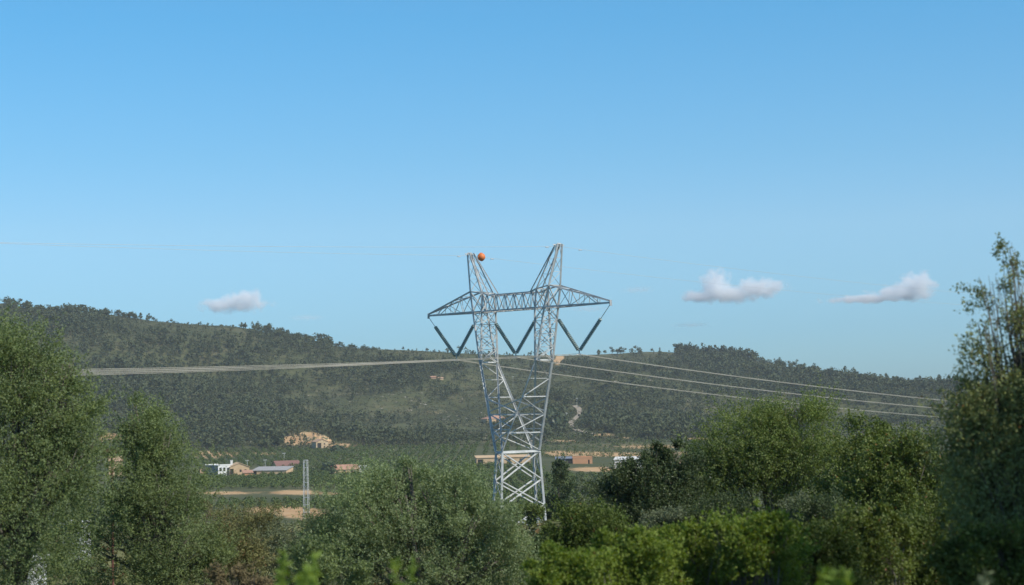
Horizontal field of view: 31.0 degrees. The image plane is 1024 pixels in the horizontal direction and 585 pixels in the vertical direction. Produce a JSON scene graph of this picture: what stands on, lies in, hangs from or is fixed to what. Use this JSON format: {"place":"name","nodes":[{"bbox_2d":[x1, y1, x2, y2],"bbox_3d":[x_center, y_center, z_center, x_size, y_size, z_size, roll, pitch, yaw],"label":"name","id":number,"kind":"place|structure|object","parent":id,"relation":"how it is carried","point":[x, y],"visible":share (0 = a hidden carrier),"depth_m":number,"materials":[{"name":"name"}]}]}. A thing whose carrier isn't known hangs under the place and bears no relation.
{"place":"outdoors","nodes":[
{"label":"outdoors","id":0,"kind":"place"},
{"bbox_2d":[7,554,49,584],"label":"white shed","id":1,"kind":"structure","parent":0,"point":[39,573],"depth_m":75.49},
{"bbox_2d":[60,520,90,559],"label":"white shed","id":2,"kind":"structure","parent":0,"point":[80,540],"depth_m":119.36,"materials":[{"name":"white"}]},
{"bbox_2d":[302,434,331,443],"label":"earth bank","id":3,"kind":"structure","parent":0,"point":[319,436],"depth_m":1306.97,"materials":[{"name":"beige soil"}]},
{"bbox_2d":[0,304,999,581],"bbox_3d":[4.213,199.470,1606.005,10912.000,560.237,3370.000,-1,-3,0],"label":"terrain","id":4,"kind":"structure","parent":0,"point":[280,492],"depth_m":1701.11,"materials":[{"name":"green plant"}]},
{"bbox_2d":[0,299,139,584],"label":"olive tree","id":5,"kind":"object","parent":4,"relation":"on","point":[33,494],"visible":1,"depth_m":41.26,"materials":[{"name":"green plant"}]},
{"bbox_2d":[101,449,116,584],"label":"rusty post","id":6,"kind":"object","parent":4,"relation":"on","point":[112,562],"visible":0.14,"depth_m":61.59,"materials":[{"name":"metal"}]},
{"bbox_2d":[108,456,122,474],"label":"village house","id":7,"kind":"structure","parent":4,"relation":"on","point":[117,458],"depth_m":960.60,"materials":[{"name":"ceramic"}]},
{"bbox_2d":[31,384,252,584],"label":"olive tree","id":8,"kind":"object","parent":4,"relation":"on","point":[146,490],"visible":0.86,"depth_m":48.37,"materials":[{"name":"green plant"}]},
{"bbox_2d":[142,334,151,342],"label":"pine tree","id":9,"kind":"object","parent":4,"relation":"on","point":[147,338],"visible":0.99,"depth_m":1854.23,"materials":[{"name":"green plant"}]},
{"bbox_2d":[200,500,218,584],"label":"scrub bush","id":10,"kind":"object","parent":4,"relation":"on","point":[209,511],"visible":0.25,"depth_m":77.26,"materials":[{"name":"green plant"}]},
{"bbox_2d":[177,501,250,583],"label":"scrub bush","id":11,"kind":"object","parent":4,"relation":"on","point":[224,514],"visible":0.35,"depth_m":73.34,"materials":[{"name":"green plant"}]},
{"bbox_2d":[101,446,329,474],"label":"orange grove","id":12,"kind":"object","parent":4,"relation":"on","point":[294,453],"visible":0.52,"depth_m":1133.32,"materials":[{"name":"green plant"}]},
{"bbox_2d":[205,464,229,474],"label":"white house","id":13,"kind":"structure","parent":4,"relation":"on","point":[221,466],"depth_m":947.65,"materials":[{"name":"white paint"}]},
{"bbox_2d":[213,443,223,451],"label":"valley tree","id":14,"kind":"object","parent":4,"relation":"on","point":[219,447],"visible":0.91,"depth_m":1228.09,"materials":[{"name":"green plant"}]},
{"bbox_2d":[183,512,278,584],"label":"scrub bush","id":15,"kind":"object","parent":4,"relation":"on","point":[254,550],"visible":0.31,"depth_m":49.71,"materials":[{"name":"green plant"}]},
{"bbox_2d":[202,559,275,584],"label":"scrub bush","id":16,"kind":"object","parent":4,"relation":"on","point":[238,571],"visible":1,"depth_m":35.85,"materials":[{"name":"green plant"}]},
{"bbox_2d":[230,460,249,474],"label":"tan barn","id":17,"kind":"structure","parent":4,"relation":"on","point":[237,467],"depth_m":950.11,"materials":[{"name":"beige paint"}]},
{"bbox_2d":[242,470,253,475],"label":"red outhouse","id":18,"kind":"structure","parent":4,"relation":"on","point":[246,472],"depth_m":934.56,"materials":[{"name":"tile"}]},
{"bbox_2d":[158,495,356,509],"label":"orange grove","id":19,"kind":"object","parent":4,"relation":"on","point":[291,503],"visible":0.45,"depth_m":577.32,"materials":[{"name":"green plant"}]},
{"bbox_2d":[226,498,290,575],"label":"scrub bush","id":20,"kind":"object","parent":4,"relation":"on","point":[256,519],"visible":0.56,"depth_m":71.20,"materials":[{"name":"green plant"}]},
{"bbox_2d":[253,466,293,473],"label":"metal shed","id":21,"kind":"structure","parent":4,"relation":"on","point":[269,469],"depth_m":959.93,"materials":[{"name":"grey metal"}]},
{"bbox_2d":[158,471,396,488],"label":"orange grove","id":22,"kind":"object","parent":4,"relation":"on","point":[273,479],"visible":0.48,"depth_m":804.56,"materials":[{"name":"green plant"}]},
{"bbox_2d":[272,460,298,465],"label":"red roof barn","id":23,"kind":"structure","parent":4,"relation":"on","point":[281,463],"depth_m":1025.87,"materials":[{"name":"tile"}]},
{"bbox_2d":[245,509,337,584],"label":"scrub bush","id":24,"kind":"object","parent":4,"relation":"on","point":[278,532],"visible":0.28,"depth_m":51.73,"materials":[{"name":"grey plant"}]},
{"bbox_2d":[273,547,321,584],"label":"tall weed","id":25,"kind":"object","parent":4,"relation":"on","point":[284,573],"visible":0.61,"depth_m":12.91,"materials":[{"name":"green plant"}]},
{"bbox_2d":[270,509,328,581],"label":"scrub bush","id":26,"kind":"object","parent":4,"relation":"on","point":[301,528],"visible":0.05,"depth_m":69.89,"materials":[{"name":"green plant"}]},
{"bbox_2d":[303,460,309,518],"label":"lattice pole","id":27,"kind":"object","parent":4,"relation":"on","point":[304,486],"visible":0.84,"depth_m":477.80,"materials":[{"name":"metal"}]},
{"bbox_2d":[299,550,324,584],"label":"tall weed","id":28,"kind":"object","parent":4,"relation":"on","point":[313,579],"visible":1,"depth_m":12.00,"materials":[{"name":"green plant"}]},
{"bbox_2d":[312,439,328,448],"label":"stone house","id":29,"kind":"structure","parent":4,"relation":"on","point":[319,443],"depth_m":1248.76,"materials":[{"name":"stone"}]},
{"bbox_2d":[320,461,336,472],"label":"valley tree","id":30,"kind":"object","parent":4,"relation":"on","point":[327,466],"visible":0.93,"depth_m":935.38,"materials":[{"name":"green plant"}]},
{"bbox_2d":[279,525,379,584],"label":"scrub bush","id":31,"kind":"object","parent":4,"relation":"on","point":[327,562],"visible":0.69,"depth_m":39.49,"materials":[{"name":"green plant"}]},
{"bbox_2d":[330,445,346,451],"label":"valley tree","id":32,"kind":"object","parent":4,"relation":"on","point":[338,448],"visible":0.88,"depth_m":1198.30,"materials":[{"name":"green plant"}]},
{"bbox_2d":[331,464,358,472],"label":"orange roof house","id":33,"kind":"structure","parent":4,"relation":"on","point":[343,466],"depth_m":939.36,"materials":[{"name":"red tile"}]},
{"bbox_2d":[326,442,477,467],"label":"orange grove","id":34,"kind":"object","parent":4,"relation":"on","point":[453,452],"visible":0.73,"depth_m":1142.29,"materials":[{"name":"green plant"}]},
{"bbox_2d":[387,555,419,584],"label":"tall weed","id":35,"kind":"object","parent":4,"relation":"on","point":[394,566],"visible":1,"depth_m":11.86,"materials":[{"name":"green plant"}]},
{"bbox_2d":[271,445,543,584],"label":"olive tree","id":36,"kind":"object","parent":4,"relation":"on","point":[398,523],"visible":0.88,"depth_m":45.30,"materials":[{"name":"green plant"}]},
{"bbox_2d":[351,459,547,509],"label":"orange grove","id":37,"kind":"object","parent":4,"relation":"on","point":[522,476],"visible":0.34,"depth_m":804.50,"materials":[{"name":"green plant"}]},
{"bbox_2d":[120,319,819,442],"bbox_3d":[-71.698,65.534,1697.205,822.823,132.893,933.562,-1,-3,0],"label":"hill rocks","id":38,"kind":"object","parent":4,"relation":"on","point":[481,412],"visible":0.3,"depth_m":1636.76,"materials":[{"name":"grey stone"}]},
{"bbox_2d":[419,434,542,454],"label":"orange grove","id":39,"kind":"object","parent":4,"relation":"on","point":[485,446],"visible":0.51,"depth_m":1213.50,"materials":[{"name":"green plant"}]},
{"bbox_2d":[481,415,504,422],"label":"hillside house","id":40,"kind":"structure","parent":4,"relation":"on","point":[485,419],"depth_m":1563.90,"materials":[{"name":"beige tile"}]},
{"bbox_2d":[0,303,996,453],"bbox_3d":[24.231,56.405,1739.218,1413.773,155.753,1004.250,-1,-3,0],"label":"hill scrub","id":41,"kind":"object","parent":4,"relation":"on","point":[484,431],"visible":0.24,"depth_m":1708.29,"materials":[{"name":"green plant"}]},
{"bbox_2d":[475,454,530,463],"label":"long farm building","id":42,"kind":"structure","parent":4,"relation":"on","point":[491,458],"depth_m":1004.56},
{"bbox_2d":[0,509,1010,584],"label":"rough grass","id":43,"kind":"structure","parent":4,"relation":"on","point":[533,530],"depth_m":118.03,"materials":[{"name":"green plant"}]},
{"bbox_2d":[0,298,1011,449],"bbox_3d":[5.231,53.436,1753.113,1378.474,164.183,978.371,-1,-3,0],"label":"pine woods","id":44,"kind":"object","parent":4,"relation":"on","point":[218,420],"visible":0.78,"depth_m":1717.80,"materials":[{"name":"green plant"}]},
{"bbox_2d":[505,501,525,521],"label":"field bush","id":45,"kind":"object","parent":4,"relation":"on","point":[519,513],"visible":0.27,"depth_m":168.81,"materials":[{"name":"green plant"}]},
{"bbox_2d":[427,243,611,526],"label":"transmission pylon","id":46,"kind":"object","parent":4,"relation":"on","point":[495,296],"visible":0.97,"depth_m":182.33,"materials":[{"name":"metal"}]},
{"bbox_2d":[429,318,455,356],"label":"insulator string","id":47,"kind":"object","parent":46,"relation":"hanging from","point":[449,347],"visible":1,"depth_m":190.37,"materials":[{"name":"glass"}]},
{"bbox_2d":[63,357,942,417],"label":"conductor cable","id":48,"kind":"object","parent":47,"relation":"hanging from","point":[471,362],"visible":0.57,"depth_m":192.61,"materials":[{"name":"metal"}]},
{"bbox_2d":[456,313,479,356],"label":"insulator string","id":49,"kind":"object","parent":46,"relation":"hanging from","point":[459,351],"visible":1,"depth_m":188.10,"materials":[{"name":"glass"}]},
{"bbox_2d":[489,313,515,353],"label":"insulator string","id":50,"kind":"object","parent":46,"relation":"hanging from","point":[499,329],"visible":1,"depth_m":184.02,"materials":[{"name":"glass"}]},
{"bbox_2d":[0,242,1017,297],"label":"earth wire","id":51,"kind":"object","parent":46,"relation":"attached to","point":[523,246],"visible":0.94,"depth_m":176.52,"materials":[{"name":"grey metal"}]},
{"bbox_2d":[0,243,1023,308],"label":"earth wire","id":52,"kind":"object","parent":46,"relation":"attached to","point":[457,256],"visible":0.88,"depth_m":186.68,"materials":[{"name":"grey metal"}]},
{"bbox_2d":[477,253,484,260],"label":"marker ball","id":53,"kind":"object","parent":52,"relation":"attached to","point":[481,257],"visible":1,"depth_m":188.74,"materials":[{"name":"orange plastic"}]},
{"bbox_2d":[515,309,541,353],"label":"insulator string","id":54,"kind":"object","parent":46,"relation":"hanging from","point":[525,337],"visible":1,"depth_m":181.81,"materials":[{"name":"glass"}]},
{"bbox_2d":[9,354,948,409],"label":"conductor cable","id":55,"kind":"object","parent":54,"relation":"hanging from","point":[483,358],"visible":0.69,"depth_m":177.74,"materials":[{"name":"metal"}]},
{"bbox_2d":[551,308,578,350],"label":"insulator string","id":56,"kind":"object","parent":46,"relation":"hanging from","point":[567,333],"visible":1,"depth_m":177.64,"materials":[{"name":"glass"}]},
{"bbox_2d":[579,305,609,350],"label":"insulator string","id":57,"kind":"object","parent":46,"relation":"hanging from","point":[590,334],"visible":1,"depth_m":175.44,"materials":[{"name":"glass"}]},
{"bbox_2d":[6,351,942,400],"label":"conductor cable","id":58,"kind":"object","parent":57,"relation":"hanging from","point":[480,359],"visible":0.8,"depth_m":165.84,"materials":[{"name":"metal"}]},
{"bbox_2d":[522,499,548,529],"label":"field bush","id":59,"kind":"object","parent":4,"relation":"on","point":[531,512],"visible":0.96,"depth_m":163.68,"materials":[{"name":"green plant"}]},
{"bbox_2d":[531,520,555,547],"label":"field bush","id":60,"kind":"object","parent":4,"relation":"on","point":[539,532],"visible":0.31,"depth_m":118.87,"materials":[{"name":"green plant"}]},
{"bbox_2d":[546,406,555,420],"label":"valley tree","id":61,"kind":"object","parent":4,"relation":"on","point":[551,411],"visible":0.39,"depth_m":1506.73,"materials":[{"name":"green plant"}]},
{"bbox_2d":[538,454,577,521],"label":"cypress tree","id":62,"kind":"object","parent":4,"relation":"on","point":[560,470],"visible":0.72,"depth_m":212.84,"materials":[{"name":"green plant"}]},
{"bbox_2d":[549,411,568,428],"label":"valley tree","id":63,"kind":"object","parent":4,"relation":"on","point":[559,416],"visible":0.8,"depth_m":1436.99,"materials":[{"name":"green plant"}]},
{"bbox_2d":[555,456,571,462],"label":"dark barn","id":64,"kind":"structure","parent":4,"relation":"on","point":[568,459],"depth_m":1000.24,"materials":[{"name":"grey metal"}]},
{"bbox_2d":[519,539,623,584],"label":"roadside shrub","id":65,"kind":"object","parent":4,"relation":"on","point":[564,566],"visible":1,"depth_m":26.52,"materials":[{"name":"green plant"}]},
{"bbox_2d":[572,456,591,463],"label":"orange store","id":66,"kind":"structure","parent":4,"relation":"on","point":[581,459],"depth_m":988.04,"materials":[{"name":"orange paint"}]},
{"bbox_2d":[567,489,596,509],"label":"field olive","id":67,"kind":"object","parent":4,"relation":"on","point":[576,499],"visible":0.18,"depth_m":224.43,"materials":[{"name":"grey plant"}]},
{"bbox_2d":[572,478,598,494],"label":"field olive","id":68,"kind":"object","parent":4,"relation":"on","point":[578,487],"visible":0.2,"depth_m":299.19,"materials":[{"name":"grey plant"}]},
{"bbox_2d":[575,472,597,483],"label":"field olive","id":69,"kind":"object","parent":4,"relation":"on","point":[587,479],"visible":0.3,"depth_m":357.63,"materials":[{"name":"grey plant"}]},
{"bbox_2d":[533,490,649,558],"bbox_3d":[1.838,6.373,39.899,2.770,4.180,2.300,-1,-3,0],"label":"roadside shrub","id":70,"kind":"object","parent":4,"relation":"on","point":[577,530],"visible":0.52,"depth_m":39.51,"materials":[{"name":"green plant"}]},
{"bbox_2d":[582,487,607,504],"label":"field olive","id":71,"kind":"object","parent":4,"relation":"on","point":[587,493],"visible":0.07,"depth_m":237.39,"materials":[{"name":"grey plant"}]},
{"bbox_2d":[538,470,698,511],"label":"orange grove","id":72,"kind":"object","parent":4,"relation":"on","point":[548,490],"visible":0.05,"depth_m":750.59,"materials":[{"name":"green plant"}]},
{"bbox_2d":[613,456,640,468],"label":"white warehouse","id":73,"kind":"structure","parent":4,"relation":"on","point":[615,458],"depth_m":924.21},
{"bbox_2d":[583,523,693,584],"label":"roadside shrub","id":74,"kind":"object","parent":4,"relation":"on","point":[643,559],"visible":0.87,"depth_m":27.54,"materials":[{"name":"green plant"}]},
{"bbox_2d":[542,432,745,457],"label":"orange grove","id":75,"kind":"object","parent":4,"relation":"on","point":[575,450],"visible":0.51,"depth_m":1178.58,"materials":[{"name":"green plant"}]},
{"bbox_2d":[644,359,656,367],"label":"pine tree","id":76,"kind":"object","parent":4,"relation":"on","point":[649,366],"visible":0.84,"depth_m":1930.25,"materials":[{"name":"green plant"}]},
{"bbox_2d":[579,436,735,527],"bbox_3d":[4.231,7.254,54.287,4.088,5.999,4.053,0,-4,-22],"label":"dark tree","id":77,"kind":"object","parent":4,"relation":"on","point":[634,491],"visible":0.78,"depth_m":54.27,"materials":[{"name":"green plant"}]},
{"bbox_2d":[625,503,689,546],"bbox_3d":[3.868,7.651,49.575,2.453,3.992,2.069,2,-4,-41],"label":"understorey bush","id":78,"kind":"object","parent":4,"relation":"on","point":[665,516],"visible":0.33,"depth_m":49.54,"materials":[{"name":"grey plant"}]},
{"bbox_2d":[672,367,681,374],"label":"pine tree","id":79,"kind":"object","parent":4,"relation":"on","point":[675,371],"visible":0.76,"depth_m":1894.40,"materials":[{"name":"green plant"}]},
{"bbox_2d":[645,501,748,584],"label":"roadside shrub","id":80,"kind":"object","parent":4,"relation":"on","point":[698,543],"visible":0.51,"depth_m":28.50,"materials":[{"name":"green plant"}]},
{"bbox_2d":[701,343,714,351],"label":"pine tree","id":81,"kind":"object","parent":4,"relation":"on","point":[709,348],"visible":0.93,"depth_m":2218.46,"materials":[{"name":"green plant"}]},
{"bbox_2d":[676,483,761,548],"bbox_3d":[5.545,7.401,49.814,2.770,4.452,2.285,-1,-3,0],"label":"understorey bush","id":82,"kind":"object","parent":4,"relation":"on","point":[694,512],"visible":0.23,"depth_m":49.56,"materials":[{"name":"green plant"}]},
{"bbox_2d":[699,498,825,584],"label":"roadside shrub","id":83,"kind":"object","parent":4,"relation":"on","point":[760,537],"visible":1,"depth_m":27.64,"materials":[{"name":"green plant"}]},
{"bbox_2d":[671,371,857,518],"bbox_3d":[8.112,6.543,57.768,6.623,8.064,4.757,-1,-3,0],"label":"bright tree","id":84,"kind":"object","parent":4,"relation":"on","point":[773,434],"visible":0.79,"depth_m":57.26,"materials":[{"name":"green plant"}]},
{"bbox_2d":[775,489,815,583],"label":"understorey bush","id":85,"kind":"object","parent":4,"relation":"on","point":[785,503],"visible":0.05,"depth_m":48.70,"materials":[{"name":"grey plant"}]},
{"bbox_2d":[788,482,868,527],"bbox_3d":[7.985,6.959,46.276,2.351,4.412,2.641,-1,-3,0],"label":"understorey bush","id":86,"kind":"object","parent":4,"relation":"on","point":[820,507],"visible":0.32,"depth_m":46.44,"materials":[{"name":"green plant"}]},
{"bbox_2d":[785,513,873,584],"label":"roadside shrub","id":87,"kind":"object","parent":4,"relation":"on","point":[839,551],"visible":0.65,"depth_m":29.59,"materials":[{"name":"green plant"}]},
{"bbox_2d":[815,563,855,584],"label":"tall weed","id":88,"kind":"object","parent":4,"relation":"on","point":[842,579],"visible":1,"depth_m":12.92,"materials":[{"name":"green plant"}]},
{"bbox_2d":[782,406,902,582],"bbox_3d":[9.573,6.445,51.459,3.359,6.672,3.325,0,-4,-26],"label":"carob tree","id":89,"kind":"object","parent":4,"relation":"on","point":[854,442],"visible":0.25,"depth_m":51.49,"materials":[{"name":"green plant"}]},
{"bbox_2d":[826,497,934,584],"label":"roadside shrub","id":90,"kind":"object","parent":4,"relation":"on","point":[886,529],"visible":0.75,"depth_m":30.54,"materials":[{"name":"green plant"}]},
{"bbox_2d":[824,419,955,569],"bbox_3d":[10.531,6.358,48.739,4.847,6.072,3.507,-1,-3,0],"label":"carob tree","id":91,"kind":"object","parent":4,"relation":"on","point":[893,466],"visible":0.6,"depth_m":48.37,"materials":[{"name":"green plant"}]},
{"bbox_2d":[884,496,958,584],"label":"roadside shrub","id":92,"kind":"object","parent":4,"relation":"on","point":[928,531],"visible":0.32,"depth_m":31.50,"materials":[{"name":"green plant"}]},
{"bbox_2d":[899,476,975,526],"bbox_3d":[10.596,6.463,43.628,2.804,4.589,2.615,-1,-3,0],"label":"understorey bush","id":93,"kind":"object","parent":4,"relation":"on","point":[928,507],"visible":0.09,"depth_m":43.58,"materials":[{"name":"green plant"}]},
{"bbox_2d":[908,231,1023,584],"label":"slender tree","id":94,"kind":"object","parent":4,"relation":"on","point":[985,436],"visible":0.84,"depth_m":25.69,"materials":[{"name":"green plant"}]},
{"bbox_2d":[914,507,1023,584],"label":"roadside shrub","id":95,"kind":"object","parent":4,"relation":"on","point":[962,557],"visible":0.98,"depth_m":23.66,"materials":[{"name":"green plant"}]},
{"bbox_2d":[971,568,994,584],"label":"tall weed","id":96,"kind":"object","parent":4,"relation":"on","point":[982,578],"visible":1,"depth_m":13.83,"materials":[{"name":"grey plant"}]},
{"bbox_2d":[0,0,1023,379],"label":"sky","id":97,"kind":"structure","parent":0,"point":[871,142],"materials":[{"name":"blue"}]},
{"bbox_2d":[568,405,592,433],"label":"dirt track","id":98,"kind":"structure","parent":0,"point":[577,407],"depth_m":1593.74,"materials":[{"name":"beige soil"}]}
]}

